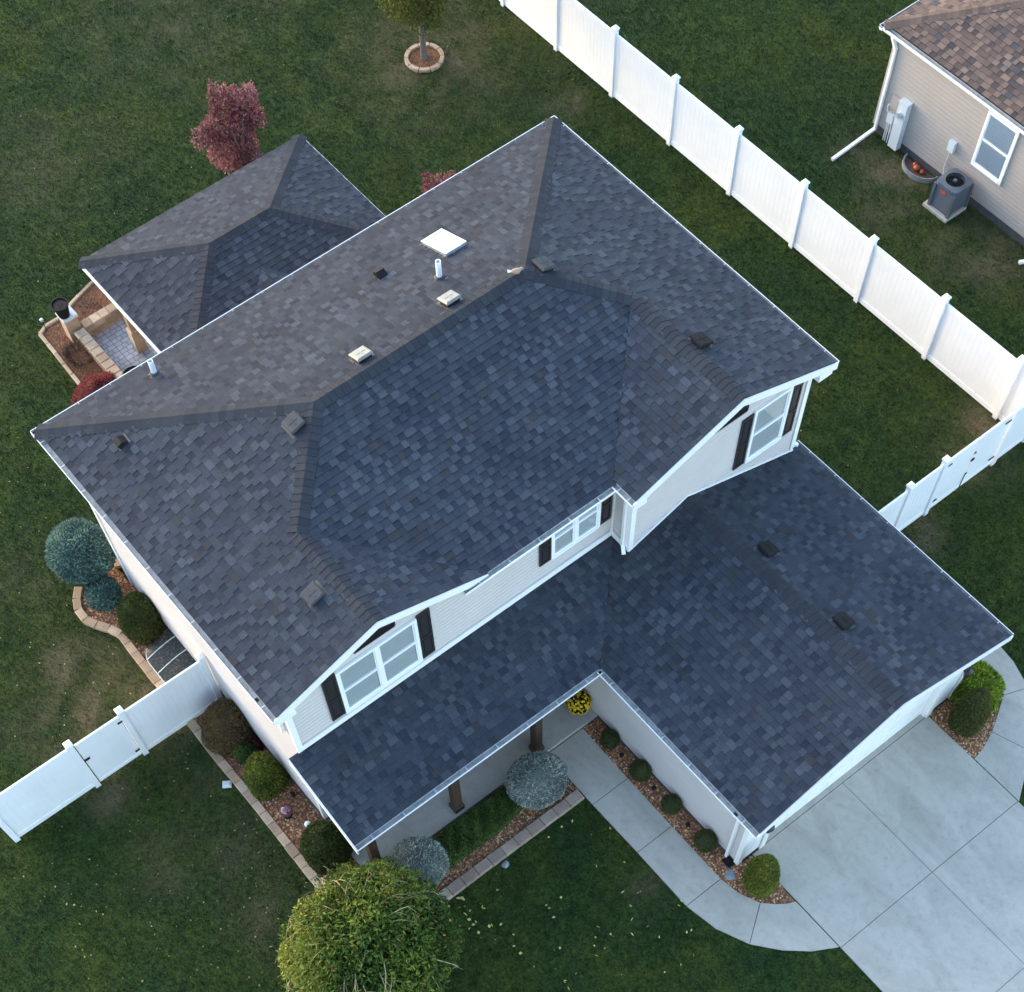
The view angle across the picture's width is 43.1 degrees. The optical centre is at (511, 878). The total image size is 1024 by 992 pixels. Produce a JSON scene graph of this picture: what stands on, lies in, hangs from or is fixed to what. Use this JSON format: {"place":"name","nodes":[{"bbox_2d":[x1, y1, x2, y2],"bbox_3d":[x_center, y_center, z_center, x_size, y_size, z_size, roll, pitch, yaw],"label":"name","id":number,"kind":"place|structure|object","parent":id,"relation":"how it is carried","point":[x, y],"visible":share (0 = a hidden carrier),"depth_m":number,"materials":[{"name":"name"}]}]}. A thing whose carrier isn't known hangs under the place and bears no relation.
{"place":"outdoors","nodes":[
{"label":"outdoors","id":0,"kind":"place"},
{"bbox_2d":[422,780,576,904],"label":"gravel","id":1,"kind":"structure","parent":0,"point":[484,847],"depth_m":28.20,"materials":[{"name":"brown gravel"}]},
{"bbox_2d":[392,835,449,890],"bbox_3d":[-1.951,-0.323,27.335,1.291,1.241,1.225,-37,72,-12],"label":"silver spruce","id":2,"kind":"object","parent":1,"relation":"on","point":[423,854],"visible":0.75,"depth_m":26.95,"materials":[{"name":"plant"}]},
{"bbox_2d":[433,785,522,868],"bbox_3d":[-0.800,-1.109,28.081,2.378,0.456,0.837,-37,72,-12],"label":"hedge","id":3,"kind":"object","parent":1,"relation":"on","point":[464,836],"visible":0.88,"depth_m":27.98,"materials":[{"name":"green plant"}]},
{"bbox_2d":[505,750,568,810],"bbox_3d":[0.537,-2.118,27.908,1.445,1.286,1.263,-37,72,-12],"label":"silver spruce","id":4,"kind":"object","parent":1,"relation":"on","point":[537,780],"visible":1,"depth_m":27.54,"materials":[{"name":"plant"}]},
{"bbox_2d":[0,0,1023,991],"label":"ground","id":5,"kind":"structure","parent":0,"point":[501,963],"depth_m":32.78,"materials":[{"name":"green plant"}]},
{"bbox_2d":[0,739,100,842],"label":"fence","id":6,"kind":"object","parent":5,"relation":"on","point":[46,790],"visible":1,"depth_m":27.84,"materials":[{"name":"white plastic"}]},
{"bbox_2d":[55,305,81,342],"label":"pillar","id":7,"kind":"structure","parent":5,"relation":"on","point":[71,324],"depth_m":33.07,"materials":[{"name":"beige stone"}]},
{"bbox_2d":[50,297,69,318],"bbox_3d":[-11.351,-14.365,32.673,0.456,0.431,0.456,-37,72,-12],"label":"planter","id":8,"kind":"object","parent":7,"relation":"on","point":[59,306],"visible":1,"depth_m":32.58,"materials":[{"name":"black plastic"}]},
{"bbox_2d":[38,284,111,381],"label":"bark mulch","id":9,"kind":"object","parent":5,"relation":"on","point":[64,337],"visible":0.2,"depth_m":33.63,"materials":[{"name":"brown wood"}]},
{"bbox_2d":[61,338,93,367],"bbox_3d":[-11.093,-13.506,33.114,0.853,0.538,0.853,-37,72,-12],"label":"withered plant","id":10,"kind":"object","parent":9,"relation":"on","point":[68,348],"visible":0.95,"depth_m":33.06,"materials":[{"name":"brown plant"}]},
{"bbox_2d":[79,298,100,317],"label":"withered plant","id":11,"kind":"object","parent":9,"relation":"on","point":[90,306],"visible":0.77,"depth_m":33.75,"materials":[{"name":"brown plant"}]},
{"bbox_2d":[70,371,115,404],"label":"japanese maple","id":12,"kind":"object","parent":9,"relation":"on","point":[89,384],"visible":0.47,"depth_m":32.27,"materials":[{"name":"red plant"}]},
{"bbox_2d":[72,598,82,610],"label":"edging stone","id":13,"kind":"object","parent":5,"relation":"on","point":[77,603],"visible":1,"depth_m":30.57,"materials":[{"name":"beige concrete"}]},
{"bbox_2d":[73,587,83,598],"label":"edging stone","id":14,"kind":"object","parent":5,"relation":"on","point":[78,592],"visible":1,"depth_m":30.68,"materials":[{"name":"beige concrete"}]},
{"bbox_2d":[44,517,116,585],"bbox_3d":[-10.015,-7.580,30.051,1.648,1.517,1.640,-37,72,-12],"label":"globe spruce","id":15,"kind":"object","parent":5,"relation":"on","point":[80,551],"visible":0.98,"depth_m":29.62,"materials":[{"name":"teal plant"}]},
{"bbox_2d":[75,608,87,621],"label":"edging stone","id":16,"kind":"object","parent":5,"relation":"on","point":[81,614],"visible":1,"depth_m":30.45,"materials":[{"name":"beige concrete"}]},
{"bbox_2d":[83,616,97,628],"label":"edging stone","id":17,"kind":"object","parent":5,"relation":"on","point":[89,621],"visible":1,"depth_m":30.38,"materials":[{"name":"beige concrete"}]},
{"bbox_2d":[74,328,123,378],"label":"seat wall","id":18,"kind":"structure","parent":5,"relation":"on","point":[103,360],"depth_m":32.90,"materials":[{"name":"beige stone"}]},
{"bbox_2d":[80,303,123,336],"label":"seat wall","id":19,"kind":"structure","parent":5,"relation":"on","point":[101,320],"depth_m":33.40,"materials":[{"name":"beige stone"}]},
{"bbox_2d":[95,621,110,632],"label":"edging stone","id":20,"kind":"object","parent":5,"relation":"on","point":[101,626],"visible":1,"depth_m":30.34,"materials":[{"name":"beige concrete"}]},
{"bbox_2d":[107,625,122,638],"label":"edging stone","id":21,"kind":"object","parent":5,"relation":"on","point":[112,630],"visible":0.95,"depth_m":30.28,"materials":[{"name":"beige concrete"}]},
{"bbox_2d":[92,319,157,371],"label":"patio","id":22,"kind":"structure","parent":5,"relation":"on","point":[113,341],"depth_m":33.43,"materials":[{"name":"grey stone"}]},
{"bbox_2d":[78,134,385,353],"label":"patio pavilion","id":23,"kind":"structure","parent":22,"relation":"on","point":[185,268],"depth_m":30.52,"materials":[{"name":"grey"}]},
{"bbox_2d":[124,641,137,654],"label":"edging stone","id":24,"kind":"object","parent":5,"relation":"on","point":[130,647],"visible":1,"depth_m":30.10,"materials":[{"name":"beige concrete"}]},
{"bbox_2d":[131,651,144,664],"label":"edging stone","id":25,"kind":"object","parent":5,"relation":"on","point":[138,657],"visible":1,"depth_m":30.00,"materials":[{"name":"beige concrete"}]},
{"bbox_2d":[139,660,152,673],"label":"edging stone","id":26,"kind":"object","parent":5,"relation":"on","point":[145,667],"visible":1,"depth_m":29.90,"materials":[{"name":"beige concrete"}]},
{"bbox_2d":[146,670,160,685],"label":"edging stone","id":27,"kind":"object","parent":5,"relation":"on","point":[153,676],"visible":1,"depth_m":29.79,"materials":[{"name":"beige concrete"}]},
{"bbox_2d":[113,652,222,755],"bbox_3d":[-7.477,-3.826,28.490,2.230,2.030,0.170,-37,72,-12],"label":"fence","id":28,"kind":"object","parent":5,"relation":"on","point":[159,714],"visible":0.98,"depth_m":28.46,"materials":[{"name":"white plastic"}]},
{"bbox_2d":[74,715,141,781],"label":"gate","id":29,"kind":"structure","parent":28,"relation":"attached to","point":[107,749],"depth_m":28.16,"materials":[{"name":"white plastic"}]},
{"bbox_2d":[187,718,200,732],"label":"edging stone","id":30,"kind":"object","parent":5,"relation":"on","point":[193,725],"visible":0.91,"depth_m":29.32,"materials":[{"name":"beige concrete"}]},
{"bbox_2d":[210,751,223,764],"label":"edging stone","id":31,"kind":"object","parent":5,"relation":"on","point":[217,758],"visible":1,"depth_m":29.02,"materials":[{"name":"beige concrete"}]},
{"bbox_2d":[82,567,360,888],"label":"gravel","id":32,"kind":"structure","parent":5,"relation":"on","point":[284,795],"depth_m":29.05,"materials":[{"name":"brown gravel"}]},
{"bbox_2d":[83,574,122,611],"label":"globe spruce","id":33,"kind":"object","parent":32,"relation":"on","point":[103,594],"visible":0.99,"depth_m":30.03,"materials":[{"name":"teal plant"}]},
{"bbox_2d":[116,591,164,645],"bbox_3d":[-8.582,-6.087,29.841,1.054,1.193,1.064,21,71,9],"label":"yew shrub","id":34,"kind":"object","parent":32,"relation":"on","point":[140,619],"visible":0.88,"depth_m":29.59,"materials":[{"name":"green plant"}]},
{"bbox_2d":[146,636,194,682],"bbox_3d":[-7.821,-4.974,29.845,0.854,0.290,1.469,-37,72,-12],"label":"window well cover","id":35,"kind":"object","parent":32,"relation":"on","point":[162,672],"depth_m":30.02,"materials":[{"name":"grey plastic"}]},
{"bbox_2d":[200,697,254,758],"bbox_3d":[-6.407,-3.446,28.815,1.246,1.090,1.315,-37,72,-12],"label":"barberry","id":36,"kind":"object","parent":32,"relation":"on","point":[225,728],"visible":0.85,"depth_m":28.60,"materials":[{"name":"brown plant"}]},
{"bbox_2d":[231,741,256,764],"bbox_3d":[-5.951,-2.860,28.858,0.583,0.563,0.592,-37,72,-12],"label":"leafy plant","id":37,"kind":"object","parent":32,"relation":"on","point":[242,752],"visible":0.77,"depth_m":28.75,"materials":[{"name":"green plant"}]},
{"bbox_2d":[250,738,264,751],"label":"azalea","id":38,"kind":"object","parent":32,"relation":"on","point":[257,743],"visible":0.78,"depth_m":28.94,"materials":[{"name":"red plant"}]},
{"bbox_2d":[242,751,288,800],"bbox_3d":[-5.427,-2.373,28.236,0.976,1.346,0.959,-37,72,-12],"label":"arborvitae","id":39,"kind":"object","parent":32,"relation":"on","point":[265,774],"visible":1,"depth_m":28.06,"materials":[{"name":"green plant"}]},
{"bbox_2d":[279,804,292,818],"bbox_3d":[-4.926,-1.470,28.342,0.300,0.440,0.300,-37,72,-12],"label":"gazing ball","id":40,"kind":"object","parent":32,"relation":"on","point":[285,811],"visible":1,"depth_m":28.18,"materials":[{"name":"purple glass"}]},
{"bbox_2d":[299,819,353,875],"bbox_3d":[-3.975,-0.774,27.665,1.140,1.183,1.156,-37,72,-12],"label":"yew shrub","id":41,"kind":"object","parent":32,"relation":"on","point":[323,843],"visible":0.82,"depth_m":27.36,"materials":[{"name":"green plant"}]},
{"bbox_2d":[218,759,232,775],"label":"edging stone","id":42,"kind":"object","parent":5,"relation":"on","point":[225,766],"visible":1,"depth_m":28.92,"materials":[{"name":"beige concrete"}]},
{"bbox_2d":[190,78,266,174],"bbox_3d":[-7.269,-19.008,33.631,2.068,3.449,1.159,-3,69,0],"label":"maple tree","id":43,"kind":"object","parent":5,"relation":"on","point":[237,134],"visible":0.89,"depth_m":33.12,"materials":[{"name":"red plant"}]},
{"bbox_2d":[226,769,240,783],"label":"edging stone","id":44,"kind":"object","parent":5,"relation":"on","point":[233,776],"visible":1,"depth_m":28.83,"materials":[{"name":"beige concrete"}]},
{"bbox_2d":[234,779,247,794],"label":"edging stone","id":45,"kind":"object","parent":5,"relation":"on","point":[241,786],"visible":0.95,"depth_m":28.73,"materials":[{"name":"beige concrete"}]},
{"bbox_2d":[243,790,257,804],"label":"edging stone","id":46,"kind":"object","parent":5,"relation":"on","point":[249,797],"visible":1,"depth_m":28.63,"materials":[{"name":"beige concrete"}]},
{"bbox_2d":[251,800,266,814],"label":"edging stone","id":47,"kind":"object","parent":5,"relation":"on","point":[258,807],"visible":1,"depth_m":28.54,"materials":[{"name":"beige concrete"}]},
{"bbox_2d":[259,811,274,827],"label":"edging stone","id":48,"kind":"object","parent":5,"relation":"on","point":[266,818],"visible":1,"depth_m":28.44,"materials":[{"name":"beige concrete"}]},
{"bbox_2d":[268,821,282,837],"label":"edging stone","id":49,"kind":"object","parent":5,"relation":"on","point":[275,829],"visible":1,"depth_m":28.35,"materials":[{"name":"beige concrete"}]},
{"bbox_2d":[276,832,291,847],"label":"edging stone","id":50,"kind":"object","parent":5,"relation":"on","point":[283,839],"visible":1,"depth_m":28.24,"materials":[{"name":"beige concrete"}]},
{"bbox_2d":[285,843,300,859],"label":"edging stone","id":51,"kind":"object","parent":5,"relation":"on","point":[292,850],"visible":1,"depth_m":28.14,"materials":[{"name":"beige concrete"}]},
{"bbox_2d":[293,854,307,869],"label":"edging stone","id":52,"kind":"object","parent":5,"relation":"on","point":[299,860],"visible":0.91,"depth_m":28.06,"materials":[{"name":"beige concrete"}]},
{"bbox_2d":[302,865,317,881],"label":"edging stone","id":53,"kind":"object","parent":5,"relation":"on","point":[308,872],"visible":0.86,"depth_m":27.94,"materials":[{"name":"beige concrete"}]},
{"bbox_2d":[275,856,464,991],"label":"weeping tree","id":54,"kind":"object","parent":5,"relation":"on","point":[366,916],"visible":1,"depth_m":24.67,"materials":[{"name":"green plant"}]},
{"bbox_2d":[404,42,443,72],"bbox_3d":[-2.505,-23.460,37.048,1.139,0.090,1.140,-37,72,-12],"label":"edging ring","id":55,"kind":"object","parent":5,"relation":"on","point":[412,67],"visible":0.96,"depth_m":36.95,"materials":[{"name":"beige concrete"}]},
{"bbox_2d":[408,46,439,68],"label":"bark mulch","id":56,"kind":"object","parent":5,"relation":"on","point":[418,57],"visible":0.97,"depth_m":37.06,"materials":[{"name":"brown wood"}]},
{"bbox_2d":[375,0,451,60],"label":"shade tree","id":57,"kind":"object","parent":56,"relation":"on","point":[424,9],"visible":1,"depth_m":34.99,"materials":[{"name":"green plant"}]},
{"bbox_2d":[420,170,455,192],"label":"maple","id":58,"kind":"object","parent":5,"relation":"on","point":[432,183],"visible":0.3,"depth_m":34.19,"materials":[{"name":"red plant"}]},
{"bbox_2d":[433,887,452,902],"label":"edging stone","id":59,"kind":"object","parent":5,"relation":"on","point":[448,894],"visible":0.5,"depth_m":27.69,"materials":[{"name":"grey concrete"}]},
{"bbox_2d":[446,877,466,896],"bbox_3d":[-1.191,0.171,27.805,0.357,0.119,0.257,-37,72,-12],"label":"edging stone","id":60,"kind":"object","parent":5,"relation":"on","point":[456,886],"visible":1,"depth_m":27.75,"materials":[{"name":"grey concrete"}]},
{"bbox_2d":[0,43,916,990],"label":"fallen leaves","id":61,"kind":"object","parent":5,"relation":"on","point":[256,819],"visible":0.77,"depth_m":27.71,"materials":[{"name":"plant"}]},
{"bbox_2d":[460,867,479,886],"bbox_3d":[-0.905,-0.044,27.879,0.357,0.124,0.247,-37,72,-12],"label":"edging stone","id":62,"kind":"object","parent":5,"relation":"on","point":[470,876],"visible":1,"depth_m":27.82,"materials":[{"name":"grey concrete"}]},
{"bbox_2d":[473,858,492,876],"bbox_3d":[-0.621,-0.260,27.956,0.357,0.124,0.241,-37,72,-12],"label":"edging stone","id":63,"kind":"object","parent":5,"relation":"on","point":[483,866],"visible":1,"depth_m":27.90,"materials":[{"name":"grey concrete"}]},
{"bbox_2d":[486,847,506,866],"bbox_3d":[-0.337,-0.475,28.032,0.357,0.125,0.254,-37,72,-12],"label":"edging stone","id":64,"kind":"object","parent":5,"relation":"on","point":[496,856],"visible":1,"depth_m":27.98,"materials":[{"name":"grey concrete"}]},
{"bbox_2d":[500,838,519,856],"bbox_3d":[-0.051,-0.688,28.113,0.357,0.116,0.246,-37,72,-12],"label":"edging stone","id":65,"kind":"object","parent":5,"relation":"on","point":[509,847],"visible":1,"depth_m":28.06,"materials":[{"name":"grey concrete"}]},
{"bbox_2d":[30,115,1013,867],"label":"house","id":66,"kind":"structure","parent":5,"relation":"on","point":[426,513],"depth_m":25.44,"materials":[{"name":"grey"}]},
{"bbox_2d":[335,618,422,713],"bbox_3d":[-2.513,-4.047,24.745,1.870,1.500,0.058,-37,72,-12],"label":"window","id":67,"kind":"structure","parent":66,"relation":"in","point":[377,650],"depth_m":24.74,"materials":[{"name":"white plastic"}]},
{"bbox_2d":[551,502,601,559],"bbox_3d":[1.261,-6.983,25.558,1.260,1.180,0.058,-37,72,-12],"label":"window","id":68,"kind":"structure","parent":66,"relation":"in","point":[575,534],"depth_m":25.81,"materials":[{"name":"white plastic"}]},
{"bbox_2d":[565,689,591,714],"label":"potted flowers","id":69,"kind":"object","parent":66,"relation":"on","point":[579,702],"visible":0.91,"depth_m":28.68,"materials":[{"name":"yellow plant"}]},
{"bbox_2d":[744,386,793,463],"bbox_3d":[5.245,-9.284,26.538,1.030,1.560,0.058,-37,72,-12],"label":"window","id":70,"kind":"structure","parent":66,"relation":"in","point":[772,421],"depth_m":26.52,"materials":[{"name":"white plastic"}]},
{"bbox_2d":[775,689,933,827],"bbox_3d":[7.233,-2.658,27.613,4.880,2.130,0.065,-37,72,-12],"label":"garage door","id":71,"kind":"structure","parent":66,"relation":"in","point":[910,712],"depth_m":28.08,"materials":[{"name":"white paint"}]},
{"bbox_2d":[513,828,532,846],"bbox_3d":[0.232,-0.905,28.188,0.357,0.121,0.250,-37,72,-12],"label":"edging stone","id":72,"kind":"object","parent":5,"relation":"on","point":[522,837],"visible":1,"depth_m":28.13,"materials":[{"name":"grey concrete"}]},
{"bbox_2d":[526,818,545,836],"bbox_3d":[0.517,-1.120,28.265,0.357,0.120,0.260,-37,72,-12],"label":"edging stone","id":73,"kind":"object","parent":5,"relation":"on","point":[535,827],"visible":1,"depth_m":28.21,"materials":[{"name":"grey concrete"}]},
{"bbox_2d":[539,808,558,826],"bbox_3d":[0.800,-1.337,28.342,0.357,0.121,0.253,-37,72,-12],"label":"edging stone","id":74,"kind":"object","parent":5,"relation":"on","point":[549,817],"visible":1,"depth_m":28.29,"materials":[{"name":"concrete"}]},
{"bbox_2d":[552,799,571,817],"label":"edging stone","id":75,"kind":"object","parent":5,"relation":"on","point":[562,807],"visible":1,"depth_m":28.37,"materials":[{"name":"concrete"}]},
{"bbox_2d":[564,789,583,807],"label":"edging stone","id":76,"kind":"object","parent":5,"relation":"on","point":[574,798],"visible":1,"depth_m":28.44,"materials":[{"name":"concrete"}]},
{"bbox_2d":[550,728,838,951],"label":"walkway","id":77,"kind":"structure","parent":5,"relation":"on","point":[636,820],"depth_m":27.89,"materials":[{"name":"concrete"}]},
{"bbox_2d":[499,0,1023,442],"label":"fence","id":78,"kind":"object","parent":5,"relation":"on","point":[969,357],"visible":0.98,"depth_m":33.42,"materials":[{"name":"white plastic"}]},
{"bbox_2d":[752,716,1023,991],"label":"driveway","id":79,"kind":"structure","parent":5,"relation":"on","point":[858,851],"depth_m":27.74,"materials":[{"name":"concrete"}]},
{"bbox_2d":[878,455,952,530],"bbox_3d":[8.683,-8.251,29.813,3.130,2.030,0.170,-37,72,-12],"label":"fence","id":80,"kind":"object","parent":5,"relation":"on","point":[910,504],"visible":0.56,"depth_m":29.73,"materials":[{"name":"white plastic"}]},
{"bbox_2d":[930,413,1013,507],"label":"gate","id":81,"kind":"structure","parent":80,"relation":"attached to","point":[971,460],"depth_m":30.36,"materials":[{"name":"white plastic"}]},
{"bbox_2d":[902,153,937,182],"bbox_3d":[10.902,-19.055,35.142,0.460,0.430,1.160,-37,72,-12],"label":"window well","id":82,"kind":"object","parent":5,"relation":"in","point":[910,172],"depth_m":35.00,"materials":[{"name":"metal"}]},
{"bbox_2d":[831,0,1023,264],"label":"neighbor house","id":83,"kind":"structure","parent":5,"relation":"on","point":[951,94],"depth_m":33.00,"materials":[{"name":"brown"}]},
{"bbox_2d":[970,110,1019,184],"bbox_3d":[12.220,-18.501,32.828,0.058,1.520,1.020,-37,72,-12],"label":"window","id":84,"kind":"structure","parent":83,"relation":"in","point":[1007,152],"depth_m":32.84,"materials":[{"name":"white plastic"}]},
{"bbox_2d":[922,200,966,222],"bbox_3d":[11.518,-17.927,34.549,0.780,0.090,0.850,-37,72,-12],"label":"equipment pad","id":85,"kind":"object","parent":5,"relation":"on","point":[937,213],"visible":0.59,"depth_m":34.43,"materials":[{"name":"concrete"}]},
{"bbox_2d":[927,168,974,218],"bbox_3d":[11.624,-18.117,34.156,0.905,0.776,0.740,-37,72,-12],"label":"air conditioner","id":86,"kind":"object","parent":85,"relation":"on","point":[951,191],"visible":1,"depth_m":33.92,"materials":[{"name":"grey metal"}]},
{"bbox_2d":[974,647,1023,801],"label":"side path","id":87,"kind":"structure","parent":5,"relation":"on","point":[999,758],"depth_m":28.82,"materials":[{"name":"concrete"}]},
{"bbox_2d":[990,402,1023,465],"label":"fence","id":88,"kind":"object","parent":5,"relation":"on","point":[1013,436],"visible":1,"depth_m":30.86,"materials":[{"name":"white plastic"}]},
{"bbox_2d":[583,717,795,903],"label":"gravel","id":89,"kind":"structure","parent":0,"point":[660,811],"depth_m":28.27,"materials":[{"name":"brown gravel"}]},
{"bbox_2d":[600,729,619,749],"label":"boxwood","id":90,"kind":"object","parent":89,"relation":"on","point":[609,738],"visible":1,"depth_m":28.68,"materials":[{"name":"green plant"}]},
{"bbox_2d":[629,759,651,782],"bbox_3d":[2.825,-2.383,28.471,0.537,0.500,0.533,-37,72,-12],"label":"boxwood","id":91,"kind":"object","parent":89,"relation":"on","point":[641,770],"visible":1,"depth_m":28.34,"materials":[{"name":"green plant"}]},
{"bbox_2d":[660,793,682,814],"bbox_3d":[3.464,-1.625,28.172,0.487,0.498,0.486,3,69,3],"label":"boxwood","id":92,"kind":"object","parent":89,"relation":"on","point":[671,803],"visible":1,"depth_m":28.04,"materials":[{"name":"green plant"}]},
{"bbox_2d":[693,829,717,852],"bbox_3d":[4.157,-0.826,27.822,0.556,0.535,0.542,-37,72,-12],"label":"boxwood","id":93,"kind":"object","parent":89,"relation":"on","point":[704,841],"visible":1,"depth_m":27.68,"materials":[{"name":"green plant"}]},
{"bbox_2d":[724,869,735,880],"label":"rock","id":94,"kind":"object","parent":89,"relation":"on","point":[730,874],"visible":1,"depth_m":27.75,"materials":[{"name":"grey stone"}]},
{"bbox_2d":[742,853,780,897],"bbox_3d":[5.216,-0.132,26.999,0.798,1.537,0.815,-37,72,-12],"label":"arborvitae","id":95,"kind":"object","parent":89,"relation":"on","point":[761,875],"visible":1,"depth_m":26.77,"materials":[{"name":"green plant"}]},
{"bbox_2d":[929,697,1002,758],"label":"gravel","id":96,"kind":"structure","parent":0,"point":[943,724],"depth_m":28.90,"materials":[{"name":"brown gravel"}]},
{"bbox_2d":[947,686,992,737],"bbox_3d":[10.014,-3.684,28.178,0.838,1.694,0.830,-37,72,-12],"label":"arborvitae","id":97,"kind":"object","parent":96,"relation":"on","point":[970,712],"visible":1,"depth_m":28.00,"materials":[{"name":"green plant"}]},
{"bbox_2d":[949,660,1006,713],"bbox_3d":[10.355,-4.372,28.817,1.222,0.986,1.462,-37,72,-12],"label":"cypress","id":98,"kind":"object","parent":96,"relation":"on","point":[984,674],"visible":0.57,"depth_m":28.56,"materials":[{"name":"green plant"}]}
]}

